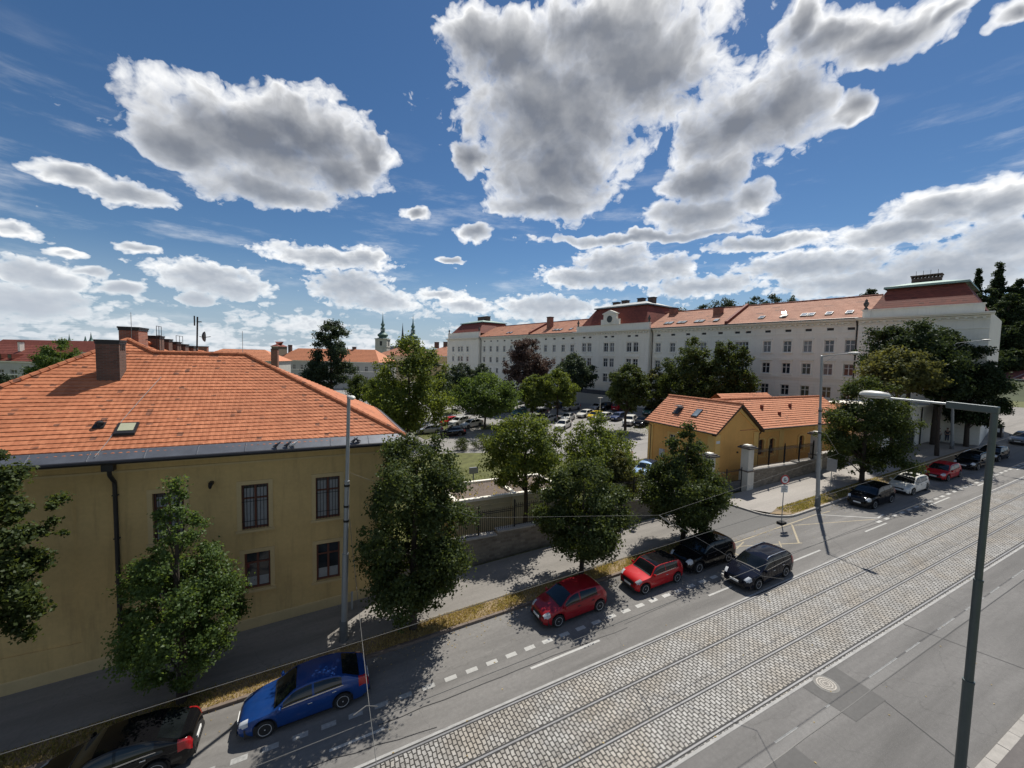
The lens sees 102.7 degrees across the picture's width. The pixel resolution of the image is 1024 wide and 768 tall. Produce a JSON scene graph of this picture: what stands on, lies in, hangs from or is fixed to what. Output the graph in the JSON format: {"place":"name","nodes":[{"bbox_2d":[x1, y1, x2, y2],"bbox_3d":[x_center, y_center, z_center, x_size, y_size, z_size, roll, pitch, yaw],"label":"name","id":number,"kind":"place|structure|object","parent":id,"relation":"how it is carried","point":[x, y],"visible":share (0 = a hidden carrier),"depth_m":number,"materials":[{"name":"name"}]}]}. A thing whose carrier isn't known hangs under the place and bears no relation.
{"place":"outdoors","nodes":[
{"label":"outdoors","id":0,"kind":"place"},
{"bbox_2d":[0,538,686,767],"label":"verge","id":1,"kind":"structure","parent":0,"point":[246,682],"depth_m":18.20,"materials":[{"name":"plant"}]},
{"bbox_2d":[96,474,254,705],"bbox_3d":[-13.369,8.454,16.492,5.050,9.691,5.424,0,4,-25],"label":"street tree","id":2,"kind":"object","parent":1,"relation":"on","point":[146,647],"visible":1,"depth_m":15.99,"materials":[{"name":"green plant"}]},
{"bbox_2d":[0,462,928,767],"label":"verge weeds","id":3,"kind":"object","parent":1,"relation":"on","point":[806,504],"visible":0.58,"depth_m":22.31,"materials":[{"name":"plant"}]},
{"bbox_2d":[0,514,697,752],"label":"pavement","id":4,"kind":"structure","parent":0,"point":[36,714],"depth_m":19.83,"materials":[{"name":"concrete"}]},
{"bbox_2d":[338,395,354,642],"bbox_3d":[-7.766,6.615,19.551,1.395,12.262,0.568,4,5,38],"label":"tram pole","id":5,"kind":"object","parent":4,"relation":"on","point":[343,630],"visible":0.99,"depth_m":19.83,"materials":[{"name":"grey metal"}]},
{"bbox_2d":[347,491,376,766],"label":"span wire","id":6,"kind":"object","parent":5,"relation":"attached to","point":[362,646],"visible":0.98,"depth_m":12.78,"materials":[{"name":"metal"}]},
{"bbox_2d":[0,433,1021,754],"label":"contact wire","id":7,"kind":"object","parent":6,"relation":"hanging from","point":[404,627],"visible":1,"depth_m":13.11,"materials":[{"name":"metal"}]},
{"bbox_2d":[251,462,1023,767],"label":"contact wire","id":8,"kind":"object","parent":6,"relation":"hanging from","point":[566,643],"visible":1,"depth_m":12.18,"materials":[{"name":"metal"}]},
{"bbox_2d":[333,382,648,460],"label":"parking lot","id":9,"kind":"structure","parent":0,"point":[640,438],"depth_m":68.60,"materials":[{"name":"grey asphalt"}]},
{"bbox_2d":[299,318,359,389],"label":"ragged tree","id":10,"kind":"object","parent":9,"relation":"on","point":[335,350],"visible":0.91,"depth_m":100.77,"materials":[{"name":"green plant"}]},
{"bbox_2d":[357,330,458,433],"bbox_3d":[-16.675,0.610,61.897,14.457,17.553,14.527,4,4,33],"label":"tree","id":11,"kind":"object","parent":9,"relation":"on","point":[392,402],"visible":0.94,"depth_m":60.17,"materials":[{"name":"green plant"}]},
{"bbox_2d":[428,362,454,421],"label":"yard tree","id":12,"kind":"object","parent":9,"relation":"on","point":[447,386],"visible":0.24,"depth_m":78.42,"materials":[{"name":"green plant"}]},
{"bbox_2d":[437,425,465,436],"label":"car","id":13,"kind":"object","parent":9,"relation":"on","point":[459,430],"visible":0.93,"depth_m":66.85,"materials":[{"name":"black paint"}]},
{"bbox_2d":[480,425,493,429],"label":"lawn","id":14,"kind":"structure","parent":9,"relation":"on","point":[487,427],"depth_m":73.58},
{"bbox_2d":[445,371,525,427],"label":"lime tree","id":15,"kind":"object","parent":14,"relation":"on","point":[483,395],"visible":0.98,"depth_m":70.22,"materials":[{"name":"green plant"}]},
{"bbox_2d":[502,338,555,405],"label":"copper beech","id":16,"kind":"object","parent":9,"relation":"on","point":[523,368],"visible":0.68,"depth_m":90.26,"materials":[{"name":"purple plant"}]},
{"bbox_2d":[554,351,598,393],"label":"yard tree","id":17,"kind":"object","parent":9,"relation":"on","point":[575,367],"visible":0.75,"depth_m":90.96,"materials":[{"name":"green plant"}]},
{"bbox_2d":[570,392,624,403],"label":"retaining wall","id":18,"kind":"structure","parent":9,"relation":"on","point":[587,398],"depth_m":99.35,"materials":[{"name":"grey concrete"}]},
{"bbox_2d":[606,362,654,429],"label":"yard tree","id":19,"kind":"object","parent":9,"relation":"on","point":[630,392],"visible":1,"depth_m":65.77,"materials":[{"name":"green plant"}]},
{"bbox_2d":[654,336,724,399],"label":"yard tree","id":20,"kind":"object","parent":9,"relation":"on","point":[682,380],"visible":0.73,"depth_m":69.66,"materials":[{"name":"green plant"}]},
{"bbox_2d":[700,340,761,398],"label":"yard tree","id":21,"kind":"object","parent":9,"relation":"on","point":[731,373],"visible":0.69,"depth_m":66.00,"materials":[{"name":"green plant"}]},
{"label":"lawn","id":22,"kind":"structure","parent":9,"relation":"on","visible":0},
{"bbox_2d":[517,374,546,420],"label":"yard tree","id":23,"kind":"object","parent":22,"relation":"on","point":[533,400],"visible":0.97,"depth_m":78.02,"materials":[{"name":"green plant"}]},
{"bbox_2d":[536,367,580,415],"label":"yard tree","id":24,"kind":"object","parent":22,"relation":"on","point":[561,393],"visible":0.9,"depth_m":79.92,"materials":[{"name":"green plant"}]},
{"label":"lawn","id":25,"kind":"structure","parent":9,"relation":"on","visible":0},
{"bbox_2d":[342,374,375,401],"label":"yard tree","id":26,"kind":"object","parent":25,"relation":"on","point":[354,385],"visible":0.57,"depth_m":92.43,"materials":[{"name":"green plant"}]},
{"bbox_2d":[394,452,595,545],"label":"lawn","id":27,"kind":"structure","parent":0,"point":[468,460],"depth_m":49.35,"materials":[{"name":"green plant"}]},
{"bbox_2d":[474,412,571,521],"bbox_3d":[0.815,6.751,30.878,7.378,9.605,6.903,0,4,-25],"label":"garden tree","id":28,"kind":"object","parent":27,"relation":"on","point":[510,435],"visible":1,"depth_m":29.65,"materials":[{"name":"green plant"}]},
{"bbox_2d":[557,410,644,492],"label":"garden tree","id":29,"kind":"object","parent":27,"relation":"on","point":[604,445],"visible":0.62,"depth_m":35.05,"materials":[{"name":"green plant"}]},
{"bbox_2d":[597,449,644,501],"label":"garden tree","id":30,"kind":"object","parent":27,"relation":"on","point":[622,474],"visible":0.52,"depth_m":33.19,"materials":[{"name":"green plant"}]},
{"bbox_2d":[0,0,1023,352],"label":"sky","id":31,"kind":"structure","parent":0,"point":[270,171],"materials":[{"name":"blue"}]},
{"bbox_2d":[2,381,1023,752],"bbox_3d":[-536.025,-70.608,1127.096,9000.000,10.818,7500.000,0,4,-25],"label":"ground","id":32,"kind":"structure","parent":0,"point":[1016,403],"depth_m":29.29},
{"bbox_2d":[0,449,75,644],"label":"street tree","id":33,"kind":"object","parent":32,"relation":"on","point":[21,599],"visible":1,"depth_m":14.38,"materials":[{"name":"green plant"}]},
{"bbox_2d":[0,342,77,380],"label":"grey office block","id":34,"kind":"structure","parent":32,"relation":"on","point":[13,359],"depth_m":114.53,"materials":[{"name":"tile"}]},
{"bbox_2d":[0,339,94,353],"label":"long red roof","id":35,"kind":"structure","parent":34,"relation":"on","point":[85,346],"depth_m":234.54,"materials":[{"name":"tile"}]},
{"bbox_2d":[16,337,81,376],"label":"leafy tree","id":36,"kind":"object","parent":32,"relation":"on","point":[45,357],"visible":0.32,"depth_m":85.29,"materials":[{"name":"green plant"}]},
{"bbox_2d":[0,312,412,696],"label":"ochre house","id":37,"kind":"structure","parent":32,"relation":"on","point":[110,434],"depth_m":20.52,"materials":[{"name":"yellow concrete"}]},
{"bbox_2d":[146,486,189,547],"bbox_3d":[-16.316,6.280,19.499,1.700,2.720,0.310,0,4,-25],"label":"window","id":38,"kind":"structure","parent":37,"relation":"in","point":[157,493],"depth_m":19.33,"materials":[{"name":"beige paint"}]},
{"bbox_2d":[236,479,274,534],"bbox_3d":[-13.154,6.228,20.999,1.700,2.660,0.310,0,4,-25],"label":"window","id":39,"kind":"structure","parent":37,"relation":"in","point":[256,508],"depth_m":21.05,"materials":[{"name":"brown wood"}]},
{"bbox_2d":[240,546,275,594],"bbox_3d":[-13.176,9.595,21.236,1.660,2.270,0.310,0,4,-25],"label":"window","id":40,"kind":"structure","parent":37,"relation":"in","point":[261,561],"depth_m":21.34,"materials":[{"name":"brown wood"}]},
{"bbox_2d":[311,537,342,585],"bbox_3d":[-10.168,9.743,22.678,1.690,2.410,0.310,0,4,-25],"label":"window","id":41,"kind":"structure","parent":37,"relation":"in","point":[327,557],"depth_m":22.74,"materials":[{"name":"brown wood"}]},
{"bbox_2d":[311,472,343,523],"bbox_3d":[-10.091,6.171,22.451,1.720,2.650,0.310,0,4,-25],"label":"window","id":42,"kind":"structure","parent":37,"relation":"in","point":[327,488],"depth_m":22.49,"materials":[{"name":"brown wood"}]},
{"bbox_2d":[198,346,291,372],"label":"orange roofed range","id":43,"kind":"structure","parent":32,"relation":"on","point":[273,357],"depth_m":123.75,"materials":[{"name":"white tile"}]},
{"bbox_2d":[301,367,338,388],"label":"yard tree","id":44,"kind":"object","parent":32,"relation":"on","point":[322,379],"visible":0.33,"depth_m":99.69,"materials":[{"name":"green plant"}]},
{"bbox_2d":[25,571,620,767],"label":"kerb","id":45,"kind":"structure","parent":32,"relation":"on","point":[367,657],"depth_m":20.03,"materials":[{"name":"stone"}]},
{"bbox_2d":[282,345,395,388],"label":"grey school range","id":46,"kind":"structure","parent":32,"relation":"on","point":[362,359],"depth_m":165.98,"materials":[{"name":"tile"}]},
{"bbox_2d":[374,317,425,352],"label":"church","id":47,"kind":"structure","parent":32,"relation":"on","point":[382,343],"depth_m":341.09,"materials":[{"name":"white paint"}]},
{"bbox_2d":[349,429,483,633],"bbox_3d":[-4.879,7.496,20.871,6.533,10.287,6.971,0,4,-25],"label":"street tree","id":48,"kind":"object","parent":32,"relation":"on","point":[442,560],"visible":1,"depth_m":19.23,"materials":[{"name":"green plant"}]},
{"bbox_2d":[428,342,446,375],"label":"tall cream house","id":49,"kind":"structure","parent":32,"relation":"on","point":[442,351],"depth_m":183.53,"materials":[{"name":"beige concrete"}]},
{"bbox_2d":[445,362,473,389],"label":"yard tree","id":50,"kind":"object","parent":32,"relation":"on","point":[461,373],"visible":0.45,"depth_m":115.89,"materials":[{"name":"green plant"}]},
{"bbox_2d":[440,473,557,536],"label":"flat roofed outbuilding","id":51,"kind":"structure","parent":32,"relation":"on","point":[489,496],"depth_m":32.16,"materials":[{"name":"concrete"}]},
{"bbox_2d":[398,485,692,576],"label":"stone wall","id":52,"kind":"structure","parent":32,"relation":"on","point":[499,543],"depth_m":28.05,"materials":[{"name":"stone"}]},
{"bbox_2d":[396,470,690,544],"bbox_3d":[4.966,8.583,30.574,26.621,3.519,0.140,0,4,-25],"label":"iron fence","id":53,"kind":"object","parent":52,"relation":"on","point":[634,480],"visible":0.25,"depth_m":28.21,"materials":[{"name":"black metal"}]},
{"bbox_2d":[524,453,645,574],"bbox_3d":[4.830,8.138,24.792,6.646,7.724,6.346,0,4,-25],"label":"street tree","id":54,"kind":"object","parent":32,"relation":"on","point":[603,524],"visible":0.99,"depth_m":23.98,"materials":[{"name":"green plant"}]},
{"bbox_2d":[645,366,666,410],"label":"yard tree","id":55,"kind":"object","parent":32,"relation":"on","point":[656,402],"visible":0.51,"depth_m":81.57,"materials":[{"name":"green plant"}]},
{"bbox_2d":[632,420,740,542],"bbox_3d":[12.201,6.902,28.631,7.293,9.025,6.538,0,4,-25],"label":"street tree","id":56,"kind":"object","parent":32,"relation":"on","point":[675,472],"visible":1,"depth_m":27.56,"materials":[{"name":"green plant"}]},
{"bbox_2d":[446,269,1001,445],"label":"white palace","id":57,"kind":"structure","parent":32,"relation":"on","point":[788,344],"depth_m":71.83,"materials":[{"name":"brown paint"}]},
{"bbox_2d":[800,338,813,353],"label":"window","id":58,"kind":"structure","parent":57,"relation":"in","point":[806,348],"depth_m":66.68,"materials":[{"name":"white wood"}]},
{"bbox_2d":[821,338,835,353],"bbox_3d":[49.910,-6.006,64.386,0.626,2.460,1.800,-1,5,-37],"label":"window","id":59,"kind":"structure","parent":57,"relation":"in","point":[830,344],"depth_m":64.41,"materials":[{"name":"white wood"}]},
{"bbox_2d":[715,467,741,492],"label":"iron gate","id":60,"kind":"structure","parent":32,"relation":"on","point":[736,485],"depth_m":38.34,"materials":[{"name":"black metal"}]},
{"bbox_2d":[709,393,771,398],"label":"range","id":61,"kind":"structure","parent":32,"relation":"on","point":[736,395],"depth_m":60.70,"materials":[{"name":"tile"}]},
{"bbox_2d":[644,394,848,481],"bbox_3d":[28.798,5.769,48.851,25.390,8.657,9.483,0,4,-25],"label":"gatehouse","id":62,"kind":"object","parent":32,"relation":"on","point":[726,427],"visible":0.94,"depth_m":44.55,"materials":[{"name":"yellow paint"}]},
{"bbox_2d":[738,444,758,490],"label":"gate pillar","id":63,"kind":"structure","parent":32,"relation":"on","point":[747,458],"depth_m":38.56,"materials":[{"name":"stone"}]},
{"bbox_2d":[753,458,815,487],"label":"stone wall","id":64,"kind":"structure","parent":32,"relation":"on","point":[771,473],"depth_m":40.66,"materials":[{"name":"stone"}]},
{"bbox_2d":[753,440,813,466],"bbox_3d":[27.354,6.929,41.101,9.921,2.050,0.140,0,4,-25],"label":"iron fence","id":65,"kind":"object","parent":64,"relation":"on","point":[779,458],"visible":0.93,"depth_m":41.14,"materials":[{"name":"black metal"}]},
{"bbox_2d":[812,374,931,482],"bbox_3d":[33.430,4.408,38.893,8.426,10.762,8.593,0,4,-25],"label":"street tree","id":66,"kind":"object","parent":32,"relation":"on","point":[887,416],"visible":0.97,"depth_m":37.67,"materials":[{"name":"green plant"}]},
{"bbox_2d":[829,399,939,449],"bbox_3d":[49.527,5.585,54.767,15.000,6.220,6.900,0,4,-25],"label":"white annex","id":67,"kind":"object","parent":32,"relation":"on","point":[924,411],"visible":0.12,"depth_m":52.95,"materials":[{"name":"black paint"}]},
{"bbox_2d":[930,344,1023,446],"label":"street tree","id":68,"kind":"object","parent":32,"relation":"on","point":[991,382],"visible":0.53,"depth_m":49.24,"materials":[{"name":"green plant"}]},
{"bbox_2d":[975,714,1023,767],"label":"kerb","id":69,"kind":"structure","parent":32,"relation":"on","point":[1003,746],"depth_m":13.96,"materials":[{"name":"stone"}]},
{"bbox_2d":[173,443,1023,767],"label":"road","id":70,"kind":"structure","parent":0,"point":[393,675],"depth_m":19.24,"materials":[{"name":"grey asphalt"}]},
{"bbox_2d":[40,706,204,767],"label":"parked car","id":71,"kind":"object","parent":70,"relation":"on","point":[166,738],"visible":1,"depth_m":13.98,"materials":[{"name":"black paint"}]},
{"bbox_2d":[236,651,369,739],"bbox_3d":[-8.297,12.297,16.559,4.692,1.460,2.163,-4,6,-25],"label":"parked car","id":72,"kind":"object","parent":70,"relation":"on","point":[309,688],"visible":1,"depth_m":16.08,"materials":[{"name":"blue paint"}]},
{"bbox_2d":[531,574,606,626],"bbox_3d":[3.056,11.461,21.942,4.092,1.455,2.092,-4,6,-26],"label":"parked car","id":73,"kind":"object","parent":70,"relation":"on","point":[558,604],"visible":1,"depth_m":21.42,"materials":[{"name":"red paint"}]},
{"bbox_2d":[210,463,1023,767],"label":"road markings","id":74,"kind":"object","parent":70,"relation":"on","point":[333,723],"visible":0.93,"depth_m":18.93,"materials":[{"name":"paint"}]},
{"bbox_2d":[620,550,682,593],"bbox_3d":[8.331,11.093,24.424,3.752,1.416,2.049,-4,6,-25],"label":"parked car","id":75,"kind":"object","parent":70,"relation":"on","point":[644,574],"visible":1,"depth_m":23.91,"materials":[{"name":"red paint"}]},
{"bbox_2d":[670,530,735,572],"bbox_3d":[12.311,10.685,26.443,4.452,1.620,2.172,-4,6,-25],"label":"parked car","id":76,"kind":"object","parent":70,"relation":"on","point":[694,554],"visible":0.87,"depth_m":25.85,"materials":[{"name":"black paint"}]},
{"bbox_2d":[724,542,793,589],"bbox_3d":[14.835,10.813,24.634,4.652,1.524,2.172,-4,6,-27],"label":"moving car","id":77,"kind":"object","parent":70,"relation":"on","point":[757,555],"visible":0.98,"depth_m":24.08,"materials":[{"name":"black paint"}]},
{"bbox_2d":[847,480,894,508],"bbox_3d":[30.704,9.340,35.014,4.452,1.620,2.172,-4,6,-25],"label":"parked car","id":78,"kind":"object","parent":70,"relation":"on","point":[873,494],"visible":0.99,"depth_m":34.39,"materials":[{"name":"black paint"}]},
{"bbox_2d":[889,472,929,494],"bbox_3d":[36.325,9.018,37.520,4.092,1.463,2.092,-4,6,-25],"label":"parked car","id":79,"kind":"object","parent":70,"relation":"on","point":[913,486],"visible":0.85,"depth_m":36.88,"materials":[{"name":"white paint"}]},
{"bbox_2d":[924,460,961,480],"bbox_3d":[42.782,8.535,40.700,4.092,1.455,2.092,-4,6,-25],"label":"parked car","id":80,"kind":"object","parent":70,"relation":"on","point":[944,470],"visible":0.95,"depth_m":40.10,"materials":[{"name":"red metal"}]},
{"bbox_2d":[953,449,986,469],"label":"moving car","id":81,"kind":"object","parent":70,"relation":"on","point":[973,459],"visible":0.76,"depth_m":43.03,"materials":[{"name":"black paint"}]},
{"bbox_2d":[977,444,1009,461],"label":"parked car","id":82,"kind":"object","parent":70,"relation":"on","point":[1002,452],"visible":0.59,"depth_m":45.56,"materials":[{"name":"black paint"}]},
{"bbox_2d":[560,452,791,537],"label":"driveway","id":83,"kind":"structure","parent":0,"point":[736,516],"depth_m":32.12,"materials":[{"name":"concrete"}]},
{"bbox_2d":[365,479,1023,767],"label":"tram track bed","id":84,"kind":"object","parent":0,"point":[663,737],"visible":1,"depth_m":18.02,"materials":[{"name":"stone"}]},
{"bbox_2d":[354,476,1023,767],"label":"track edging","id":85,"kind":"object","parent":84,"relation":"on","point":[702,747],"visible":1,"depth_m":17.92,"materials":[{"name":"grey concrete"}]},
{"bbox_2d":[361,477,1023,767],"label":"tram rails","id":86,"kind":"object","parent":84,"relation":"on","point":[700,741],"visible":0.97,"depth_m":17.98,"materials":[{"name":"metal"}]},
{"bbox_2d":[726,442,967,512],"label":"pavement","id":87,"kind":"structure","parent":0,"point":[767,498],"depth_m":39.41,"materials":[{"name":"concrete"}]},
{"bbox_2d":[853,345,957,444],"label":"tree","id":88,"kind":"object","parent":87,"relation":"on","point":[916,372],"visible":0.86,"depth_m":44.07,"materials":[{"name":"green plant"}]},
{"bbox_2d":[851,317,979,447],"bbox_3d":[48.339,0.320,49.837,11.016,16.265,10.232,3,4,30],"label":"tree","id":89,"kind":"object","parent":87,"relation":"on","point":[918,338],"visible":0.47,"depth_m":47.92,"materials":[{"name":"green plant"}]},
{"bbox_2d":[920,364,976,457],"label":"tree","id":90,"kind":"object","parent":87,"relation":"on","point":[954,391],"visible":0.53,"depth_m":45.90,"materials":[{"name":"green plant"}]},
{"bbox_2d":[929,326,976,444],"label":"tree","id":91,"kind":"object","parent":87,"relation":"on","point":[955,335],"visible":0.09,"depth_m":50.53,"materials":[{"name":"green plant"}]},
{"bbox_2d":[675,547,1023,767],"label":"road","id":92,"kind":"structure","parent":0,"point":[878,736],"depth_m":15.81,"materials":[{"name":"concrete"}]},
{"bbox_2d":[766,667,884,767],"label":"asphalt patch","id":93,"kind":"object","parent":92,"relation":"on","point":[851,691],"visible":1,"depth_m":16.00,"materials":[{"name":"grey asphalt"}]},
{"bbox_2d":[813,675,839,692],"bbox_3d":[12.911,12.327,16.829,0.896,0.032,0.896,-4,6,-25],"label":"manhole cover","id":94,"kind":"object","parent":93,"relation":"on","point":[825,683],"visible":1,"depth_m":16.80,"materials":[{"name":"metal"}]},
{"bbox_2d":[742,571,1023,767],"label":"worn lane strip","id":95,"kind":"object","parent":92,"relation":"on","point":[772,753],"depth_m":17.11,"materials":[{"name":"grey asphalt"}]},
{"bbox_2d":[770,448,976,514],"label":"verge","id":96,"kind":"structure","parent":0,"point":[947,458],"depth_m":39.16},
{"bbox_2d":[814,352,859,508],"bbox_3d":[25.511,3.952,32.710,1.153,13.013,2.987,1,4,-3],"label":"tram pole","id":97,"kind":"object","parent":96,"relation":"on","point":[818,473],"visible":1,"depth_m":33.77,"materials":[{"name":"grey metal"}]},
{"bbox_2d":[940,407,1023,448],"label":"side road","id":98,"kind":"structure","parent":0,"point":[1013,424],"depth_m":60.75,"materials":[{"name":"grey asphalt"}]},
{"bbox_2d":[995,735,1023,767],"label":"pavement","id":99,"kind":"structure","parent":0,"point":[1013,757],"depth_m":13.55,"materials":[{"name":"grey concrete"}]},
{"bbox_2d":[859,390,999,767],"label":"street lamp","id":100,"kind":"object","parent":99,"relation":"on","point":[964,720],"visible":1,"depth_m":10.66,"materials":[{"name":"grey metal"}]},
{"bbox_2d":[996,377,1023,401],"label":"hill","id":101,"kind":"structure","parent":0,"point":[1019,397],"depth_m":99.37,"materials":[{"name":"green plant"}]},
{"bbox_2d":[977,286,1006,309],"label":"hill tree","id":102,"kind":"object","parent":101,"relation":"on","point":[991,302],"visible":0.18,"depth_m":141.92,"materials":[{"name":"green plant"}]},
{"bbox_2d":[987,261,1007,299],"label":"hill tree","id":103,"kind":"object","parent":101,"relation":"on","point":[997,281],"visible":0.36,"depth_m":152.77,"materials":[{"name":"green plant"}]},
{"bbox_2d":[987,292,1023,326],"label":"hill tree","id":104,"kind":"object","parent":101,"relation":"on","point":[1012,314],"visible":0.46,"depth_m":132.24,"materials":[{"name":"green plant"}]},
{"bbox_2d":[998,348,1023,371],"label":"hill tree","id":105,"kind":"object","parent":101,"relation":"on","point":[1011,359],"visible":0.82,"depth_m":115.80,"materials":[{"name":"green plant"}]},
{"bbox_2d":[999,319,1023,351],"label":"hill tree","id":106,"kind":"object","parent":101,"relation":"on","point":[1005,335],"visible":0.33,"depth_m":124.60,"materials":[{"name":"green plant"}]},
{"bbox_2d":[1004,321,1023,349],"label":"hill tree","id":107,"kind":"object","parent":101,"relation":"on","point":[1018,344],"visible":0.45,"depth_m":123.38,"materials":[{"name":"green plant"}]},
{"bbox_2d":[1004,278,1023,303],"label":"hill tree","id":108,"kind":"object","parent":101,"relation":"on","point":[1017,287],"visible":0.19,"depth_m":147.24,"materials":[{"name":"green plant"}]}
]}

